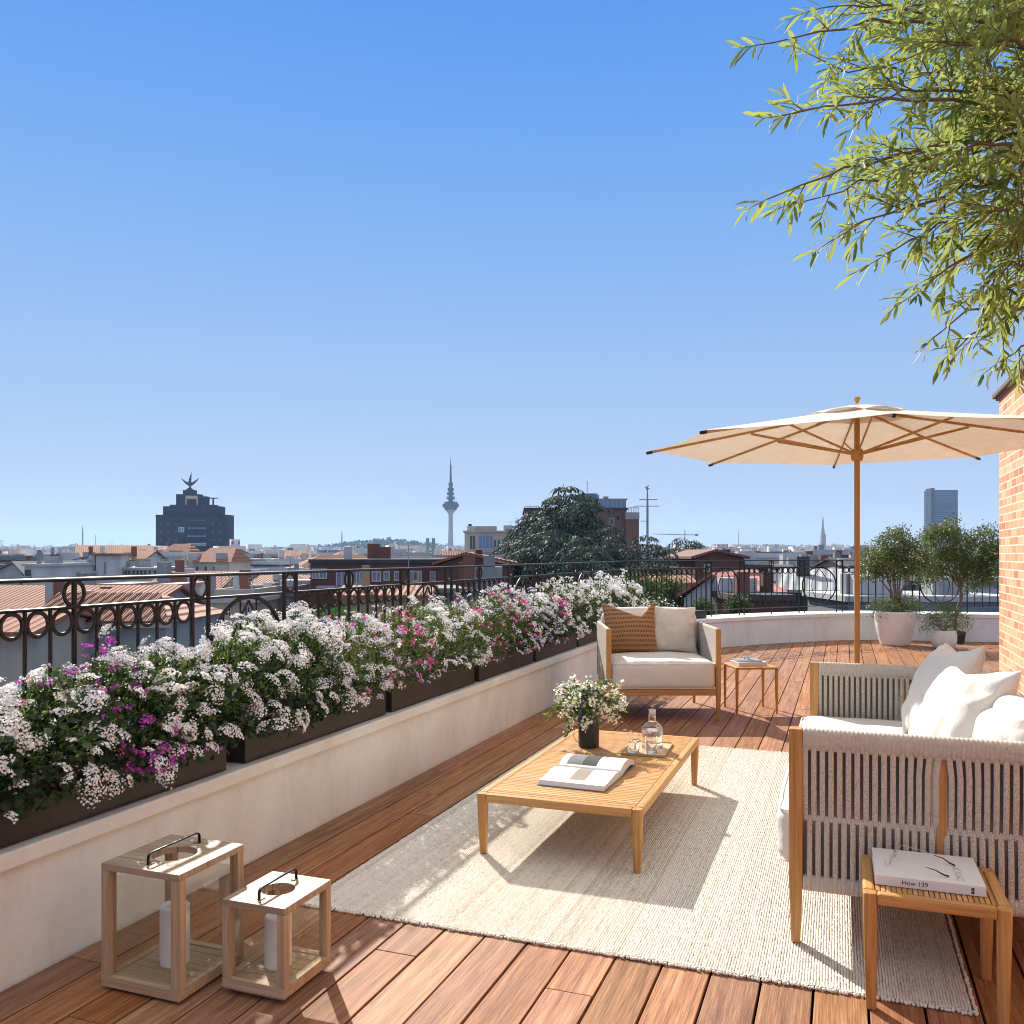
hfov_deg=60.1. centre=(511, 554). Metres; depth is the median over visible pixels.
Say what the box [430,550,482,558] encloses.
city block
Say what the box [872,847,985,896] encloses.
book
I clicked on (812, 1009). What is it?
terrace slab
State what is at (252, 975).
lantern
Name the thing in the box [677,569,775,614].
workshop
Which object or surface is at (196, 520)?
dark tower
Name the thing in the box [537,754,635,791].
open book
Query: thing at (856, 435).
parasol
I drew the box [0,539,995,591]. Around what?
distant city
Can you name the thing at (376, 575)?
window
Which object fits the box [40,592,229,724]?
tiled house
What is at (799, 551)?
city block
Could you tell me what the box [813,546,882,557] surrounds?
city block
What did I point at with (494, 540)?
window
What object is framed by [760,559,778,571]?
city block
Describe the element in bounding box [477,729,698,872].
coffee table
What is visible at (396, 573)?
window
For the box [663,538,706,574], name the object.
cedar tree
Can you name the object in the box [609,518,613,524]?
window
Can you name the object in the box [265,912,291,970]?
candle
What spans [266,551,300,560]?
city block
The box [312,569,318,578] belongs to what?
window
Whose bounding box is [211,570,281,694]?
house
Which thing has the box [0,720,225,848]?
planter box
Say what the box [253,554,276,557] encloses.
city block
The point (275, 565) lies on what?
city block
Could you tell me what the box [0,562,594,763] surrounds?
iron railing
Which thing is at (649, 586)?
leafy tree
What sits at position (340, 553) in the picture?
city block
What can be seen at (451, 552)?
city block
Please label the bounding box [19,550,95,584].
house
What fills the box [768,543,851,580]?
hall
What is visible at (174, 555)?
city block
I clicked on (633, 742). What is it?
glass
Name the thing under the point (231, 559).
house
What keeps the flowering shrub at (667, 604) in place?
in the planter box at (700, 614)
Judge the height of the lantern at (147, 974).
0.492 m
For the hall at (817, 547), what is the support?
on the ground
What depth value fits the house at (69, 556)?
118.59 m
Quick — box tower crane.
[654,530,697,549]
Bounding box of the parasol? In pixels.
[646,396,1023,662]
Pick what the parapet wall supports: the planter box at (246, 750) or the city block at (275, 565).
the planter box at (246, 750)
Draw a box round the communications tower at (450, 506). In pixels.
[443,458,458,545]
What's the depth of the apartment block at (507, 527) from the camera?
156.41 m
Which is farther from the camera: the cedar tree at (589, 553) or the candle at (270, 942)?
the cedar tree at (589, 553)
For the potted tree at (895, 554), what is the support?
in the plant pot at (896, 628)
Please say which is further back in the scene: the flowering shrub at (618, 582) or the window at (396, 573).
the window at (396, 573)
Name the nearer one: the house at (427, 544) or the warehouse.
the warehouse
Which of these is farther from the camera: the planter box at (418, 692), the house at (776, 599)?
the house at (776, 599)
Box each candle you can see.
[160,900,189,968]
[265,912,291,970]
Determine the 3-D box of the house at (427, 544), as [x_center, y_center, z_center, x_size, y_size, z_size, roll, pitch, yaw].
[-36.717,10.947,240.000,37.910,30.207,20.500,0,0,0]
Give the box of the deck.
[0,640,1023,1023]
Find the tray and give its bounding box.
[621,740,672,757]
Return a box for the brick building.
[992,364,1023,695]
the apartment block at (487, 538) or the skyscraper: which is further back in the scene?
the skyscraper
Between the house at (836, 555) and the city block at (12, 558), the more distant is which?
the city block at (12, 558)
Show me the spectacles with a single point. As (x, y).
(918, 864)
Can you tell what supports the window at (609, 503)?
in the brick apartment
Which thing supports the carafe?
on the tray
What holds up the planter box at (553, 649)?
on the parapet wall
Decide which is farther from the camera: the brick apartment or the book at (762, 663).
the brick apartment
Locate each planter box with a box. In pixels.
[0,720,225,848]
[184,679,385,762]
[344,656,473,711]
[441,640,532,681]
[501,628,576,661]
[569,619,596,646]
[695,610,705,618]
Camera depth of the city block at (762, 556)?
202.50 m
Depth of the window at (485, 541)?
149.97 m
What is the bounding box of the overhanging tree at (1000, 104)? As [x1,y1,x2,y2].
[724,0,1023,401]
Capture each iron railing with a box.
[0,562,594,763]
[594,560,997,616]
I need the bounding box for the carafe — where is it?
[641,709,662,748]
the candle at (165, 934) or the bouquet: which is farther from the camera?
the bouquet
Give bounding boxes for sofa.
[776,662,1023,942]
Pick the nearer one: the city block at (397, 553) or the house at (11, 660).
the house at (11, 660)
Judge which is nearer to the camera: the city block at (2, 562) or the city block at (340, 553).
the city block at (2, 562)
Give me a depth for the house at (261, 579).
86.23 m
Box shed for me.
[640,575,695,607]
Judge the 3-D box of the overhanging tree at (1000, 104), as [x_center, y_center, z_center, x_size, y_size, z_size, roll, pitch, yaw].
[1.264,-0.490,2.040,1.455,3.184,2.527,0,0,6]
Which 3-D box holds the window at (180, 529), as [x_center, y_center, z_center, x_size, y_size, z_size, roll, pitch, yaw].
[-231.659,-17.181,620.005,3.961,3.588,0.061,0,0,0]
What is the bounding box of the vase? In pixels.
[573,717,598,748]
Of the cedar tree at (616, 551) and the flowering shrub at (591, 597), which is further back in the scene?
the cedar tree at (616, 551)
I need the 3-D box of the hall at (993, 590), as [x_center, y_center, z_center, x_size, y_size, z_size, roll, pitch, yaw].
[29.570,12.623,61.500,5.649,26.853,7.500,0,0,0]
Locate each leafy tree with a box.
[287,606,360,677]
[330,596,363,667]
[586,567,648,606]
[620,562,680,603]
[652,573,688,607]
[687,597,718,614]
[717,592,753,613]
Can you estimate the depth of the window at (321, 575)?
61.97 m
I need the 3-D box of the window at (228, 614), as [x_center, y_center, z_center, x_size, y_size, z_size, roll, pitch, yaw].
[-18.592,3.739,57.971,0.420,0.699,0.060,0,0,0]
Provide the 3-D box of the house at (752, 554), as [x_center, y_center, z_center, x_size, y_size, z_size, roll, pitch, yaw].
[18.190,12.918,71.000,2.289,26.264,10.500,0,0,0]
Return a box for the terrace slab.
[696,647,984,1023]
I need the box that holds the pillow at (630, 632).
[602,602,657,652]
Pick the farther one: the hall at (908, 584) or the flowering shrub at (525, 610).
the hall at (908, 584)
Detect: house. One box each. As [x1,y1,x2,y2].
[0,560,73,584]
[0,582,205,607]
[0,608,102,745]
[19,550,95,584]
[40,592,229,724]
[61,552,95,559]
[73,546,131,560]
[74,555,97,584]
[91,553,131,583]
[121,546,168,565]
[122,558,188,581]
[148,544,167,549]
[150,571,239,588]
[157,556,204,590]
[164,544,202,565]
[170,566,232,606]
[188,548,251,570]
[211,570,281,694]
[245,550,293,568]
[251,563,309,580]
[251,574,309,584]
[253,558,309,684]
[311,538,434,557]
[334,545,437,670]
[430,555,515,647]
[432,549,517,584]
[662,549,749,580]
[712,572,795,614]
[732,551,770,571]
[810,548,866,572]
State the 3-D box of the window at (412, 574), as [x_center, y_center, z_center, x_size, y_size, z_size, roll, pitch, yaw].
[-6.756,1.569,61.970,0.887,0.812,0.060,0,0,0]
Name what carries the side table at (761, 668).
on the deck
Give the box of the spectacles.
[889,843,954,876]
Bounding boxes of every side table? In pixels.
[723,662,777,713]
[861,854,1012,1023]
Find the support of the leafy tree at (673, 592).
on the ground
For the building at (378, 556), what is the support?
on the ground
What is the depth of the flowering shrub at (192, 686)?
4.50 m
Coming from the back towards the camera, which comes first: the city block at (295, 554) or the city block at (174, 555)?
the city block at (295, 554)
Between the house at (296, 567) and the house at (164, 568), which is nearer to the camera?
the house at (164, 568)
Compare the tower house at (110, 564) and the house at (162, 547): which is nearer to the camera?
the tower house at (110, 564)
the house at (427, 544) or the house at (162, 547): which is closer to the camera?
the house at (162, 547)
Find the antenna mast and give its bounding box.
[633,485,658,565]
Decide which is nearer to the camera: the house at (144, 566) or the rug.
the rug
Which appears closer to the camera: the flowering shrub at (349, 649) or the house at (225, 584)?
the flowering shrub at (349, 649)
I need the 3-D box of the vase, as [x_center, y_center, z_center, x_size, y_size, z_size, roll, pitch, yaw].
[0.462,1.123,5.630,0.189,0.204,0.132,0,0,-20]
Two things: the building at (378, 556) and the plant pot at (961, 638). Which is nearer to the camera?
the plant pot at (961, 638)
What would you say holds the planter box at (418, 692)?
on the parapet wall
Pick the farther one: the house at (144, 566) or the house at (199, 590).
the house at (144, 566)
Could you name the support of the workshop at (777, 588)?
on the ground
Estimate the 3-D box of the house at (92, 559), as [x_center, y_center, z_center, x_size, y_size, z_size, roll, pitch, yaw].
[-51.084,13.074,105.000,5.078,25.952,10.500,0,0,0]
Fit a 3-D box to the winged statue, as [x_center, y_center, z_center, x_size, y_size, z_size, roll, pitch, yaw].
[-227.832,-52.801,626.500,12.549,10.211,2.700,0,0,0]
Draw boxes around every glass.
[628,733,639,752]
[645,734,657,753]
[743,650,749,658]
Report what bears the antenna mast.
on the ground
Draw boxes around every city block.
[0,545,36,564]
[0,547,36,559]
[0,555,32,555]
[0,555,49,565]
[35,546,61,555]
[75,545,153,556]
[154,547,187,565]
[251,551,309,574]
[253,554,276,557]
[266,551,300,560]
[277,551,311,558]
[291,555,366,568]
[317,550,340,552]
[333,550,357,554]
[391,540,431,557]
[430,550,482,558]
[441,545,464,554]
[756,553,803,559]
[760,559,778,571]
[793,549,812,552]
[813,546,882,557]
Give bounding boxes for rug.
[302,735,978,1016]
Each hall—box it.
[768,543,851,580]
[802,550,998,611]
[812,545,848,557]
[835,545,915,590]
[903,543,998,593]
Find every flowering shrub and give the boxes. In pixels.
[0,624,188,797]
[0,671,133,823]
[66,600,359,769]
[263,608,404,708]
[321,604,441,692]
[369,595,495,679]
[422,584,533,666]
[472,582,565,651]
[515,577,595,641]
[539,570,628,631]
[584,568,649,617]
[619,594,681,606]
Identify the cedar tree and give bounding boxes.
[489,486,624,593]
[503,533,583,625]
[540,535,621,614]
[574,526,649,591]
[613,535,680,576]
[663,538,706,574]
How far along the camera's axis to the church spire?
1496.39 m
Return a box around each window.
[24,569,31,576]
[178,527,183,531]
[225,606,230,616]
[244,606,250,616]
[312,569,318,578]
[319,569,326,578]
[336,571,361,587]
[372,571,380,581]
[383,571,389,580]
[394,571,398,580]
[410,571,421,581]
[430,571,435,580]
[469,536,475,549]
[479,535,492,547]
[493,539,496,547]
[598,499,625,507]
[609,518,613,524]
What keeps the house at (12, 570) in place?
on the ground
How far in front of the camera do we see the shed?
52.70 m
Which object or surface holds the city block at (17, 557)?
on the ground
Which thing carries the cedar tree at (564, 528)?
on the ground
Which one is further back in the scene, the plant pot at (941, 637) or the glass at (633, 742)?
the plant pot at (941, 637)
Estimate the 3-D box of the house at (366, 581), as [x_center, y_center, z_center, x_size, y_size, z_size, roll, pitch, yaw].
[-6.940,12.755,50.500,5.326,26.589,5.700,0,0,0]
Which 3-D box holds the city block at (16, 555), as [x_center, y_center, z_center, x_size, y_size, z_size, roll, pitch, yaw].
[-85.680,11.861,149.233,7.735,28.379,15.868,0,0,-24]
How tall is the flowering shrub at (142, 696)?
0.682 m
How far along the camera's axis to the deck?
3.36 m
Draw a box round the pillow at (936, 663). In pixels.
[901,643,985,733]
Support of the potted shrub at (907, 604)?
in the plant pot at (896, 628)
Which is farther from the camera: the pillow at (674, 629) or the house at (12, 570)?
the house at (12, 570)
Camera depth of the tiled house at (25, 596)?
50.07 m
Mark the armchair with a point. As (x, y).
(672, 673)
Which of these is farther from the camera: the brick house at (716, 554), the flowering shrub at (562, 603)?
the brick house at (716, 554)
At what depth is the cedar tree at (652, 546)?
69.58 m
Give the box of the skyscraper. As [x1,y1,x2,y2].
[924,488,961,546]
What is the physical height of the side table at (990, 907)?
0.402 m
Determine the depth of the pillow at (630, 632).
8.83 m
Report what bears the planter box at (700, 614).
on the parapet wall
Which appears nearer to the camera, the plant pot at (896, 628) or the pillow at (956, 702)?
the pillow at (956, 702)
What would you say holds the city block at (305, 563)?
on the ground
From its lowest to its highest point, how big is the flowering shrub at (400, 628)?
0.568 m
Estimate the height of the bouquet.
0.420 m
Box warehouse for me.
[776,556,853,611]
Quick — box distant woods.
[307,537,445,548]
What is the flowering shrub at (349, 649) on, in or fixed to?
in the planter box at (246, 750)
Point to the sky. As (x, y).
(304, 260)
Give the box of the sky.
[0,0,1023,546]
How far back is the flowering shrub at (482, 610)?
7.83 m
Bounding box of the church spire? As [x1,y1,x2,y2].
[820,518,825,549]
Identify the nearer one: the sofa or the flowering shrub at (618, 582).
the sofa
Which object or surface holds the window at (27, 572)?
in the house at (53, 567)
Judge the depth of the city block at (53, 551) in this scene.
198.82 m
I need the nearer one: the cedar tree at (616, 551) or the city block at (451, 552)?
the cedar tree at (616, 551)
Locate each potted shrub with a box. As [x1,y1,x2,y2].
[863,592,929,619]
[916,598,976,635]
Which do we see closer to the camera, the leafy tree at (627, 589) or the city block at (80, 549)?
the leafy tree at (627, 589)
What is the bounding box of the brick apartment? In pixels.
[521,481,638,620]
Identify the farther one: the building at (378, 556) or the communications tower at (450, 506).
the communications tower at (450, 506)
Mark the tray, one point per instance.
(662, 752)
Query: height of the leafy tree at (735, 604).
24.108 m
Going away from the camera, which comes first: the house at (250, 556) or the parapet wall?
the parapet wall
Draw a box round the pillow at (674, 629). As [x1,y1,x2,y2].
[647,605,696,652]
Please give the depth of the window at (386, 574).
61.97 m
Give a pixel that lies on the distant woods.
(382, 542)
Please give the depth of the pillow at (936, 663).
4.71 m
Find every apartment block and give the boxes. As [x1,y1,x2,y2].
[463,524,507,553]
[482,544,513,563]
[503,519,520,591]
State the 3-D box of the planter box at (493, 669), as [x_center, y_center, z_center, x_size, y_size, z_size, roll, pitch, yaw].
[-0.248,0.952,8.074,0.462,0.214,1.365,0,0,21]
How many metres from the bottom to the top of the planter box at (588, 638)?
0.214 m
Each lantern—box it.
[101,832,243,1002]
[222,868,330,1000]
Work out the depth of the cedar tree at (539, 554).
64.78 m
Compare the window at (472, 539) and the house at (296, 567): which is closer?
the house at (296, 567)
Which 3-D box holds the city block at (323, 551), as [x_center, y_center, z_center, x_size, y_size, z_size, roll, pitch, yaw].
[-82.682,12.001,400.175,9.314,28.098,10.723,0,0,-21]
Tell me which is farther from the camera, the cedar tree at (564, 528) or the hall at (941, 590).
the cedar tree at (564, 528)
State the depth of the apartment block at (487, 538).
150.00 m
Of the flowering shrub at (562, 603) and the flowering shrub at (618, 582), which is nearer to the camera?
the flowering shrub at (562, 603)
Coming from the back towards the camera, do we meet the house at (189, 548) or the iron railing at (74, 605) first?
the house at (189, 548)
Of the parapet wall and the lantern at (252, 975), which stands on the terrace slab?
the parapet wall
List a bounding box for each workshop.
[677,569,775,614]
[750,576,787,593]
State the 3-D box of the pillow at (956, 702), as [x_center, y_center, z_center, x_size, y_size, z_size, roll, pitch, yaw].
[2.024,0.764,4.007,0.270,0.556,0.606,27,-4,2]
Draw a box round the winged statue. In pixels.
[181,472,198,486]
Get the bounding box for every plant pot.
[874,610,915,645]
[931,629,956,648]
[957,631,965,643]
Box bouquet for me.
[543,674,627,739]
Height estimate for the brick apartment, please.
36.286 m
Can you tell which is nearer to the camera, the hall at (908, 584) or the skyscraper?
the hall at (908, 584)
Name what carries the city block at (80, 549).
on the ground
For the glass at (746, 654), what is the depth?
8.78 m
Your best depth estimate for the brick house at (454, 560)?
60.00 m
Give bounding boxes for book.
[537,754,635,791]
[730,660,767,665]
[732,658,762,661]
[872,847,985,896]
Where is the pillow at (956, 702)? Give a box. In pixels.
[908,664,1021,738]
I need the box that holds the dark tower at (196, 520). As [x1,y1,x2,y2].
[156,487,233,551]
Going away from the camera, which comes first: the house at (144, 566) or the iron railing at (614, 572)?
the iron railing at (614, 572)
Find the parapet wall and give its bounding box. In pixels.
[0,611,998,991]
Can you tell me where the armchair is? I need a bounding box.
[597,607,720,720]
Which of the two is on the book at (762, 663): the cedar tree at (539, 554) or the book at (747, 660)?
the book at (747, 660)
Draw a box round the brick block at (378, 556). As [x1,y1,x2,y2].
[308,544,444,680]
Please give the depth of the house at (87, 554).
114.59 m
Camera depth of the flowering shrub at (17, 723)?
3.38 m
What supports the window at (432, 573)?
in the building at (378, 556)
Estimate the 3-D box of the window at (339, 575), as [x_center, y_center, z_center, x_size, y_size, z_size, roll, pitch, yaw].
[-11.401,1.737,61.972,1.858,1.223,0.060,0,0,0]
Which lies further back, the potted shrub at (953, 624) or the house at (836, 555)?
the house at (836, 555)
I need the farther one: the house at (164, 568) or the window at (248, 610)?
the house at (164, 568)
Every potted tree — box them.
[853,523,945,611]
[912,513,998,630]
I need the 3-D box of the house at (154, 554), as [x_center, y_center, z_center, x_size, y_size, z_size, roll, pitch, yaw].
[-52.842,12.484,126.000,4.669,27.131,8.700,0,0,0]
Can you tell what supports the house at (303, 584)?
on the ground
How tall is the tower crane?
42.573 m
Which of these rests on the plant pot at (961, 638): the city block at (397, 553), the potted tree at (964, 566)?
the potted tree at (964, 566)
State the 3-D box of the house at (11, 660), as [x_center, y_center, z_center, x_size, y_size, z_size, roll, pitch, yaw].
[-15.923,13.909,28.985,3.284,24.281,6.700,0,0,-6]
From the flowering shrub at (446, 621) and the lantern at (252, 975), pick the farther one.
the flowering shrub at (446, 621)
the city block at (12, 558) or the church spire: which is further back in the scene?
the church spire
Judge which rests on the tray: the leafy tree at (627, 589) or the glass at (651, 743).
the glass at (651, 743)
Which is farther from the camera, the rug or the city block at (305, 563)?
the city block at (305, 563)
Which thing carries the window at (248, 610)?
in the house at (245, 587)

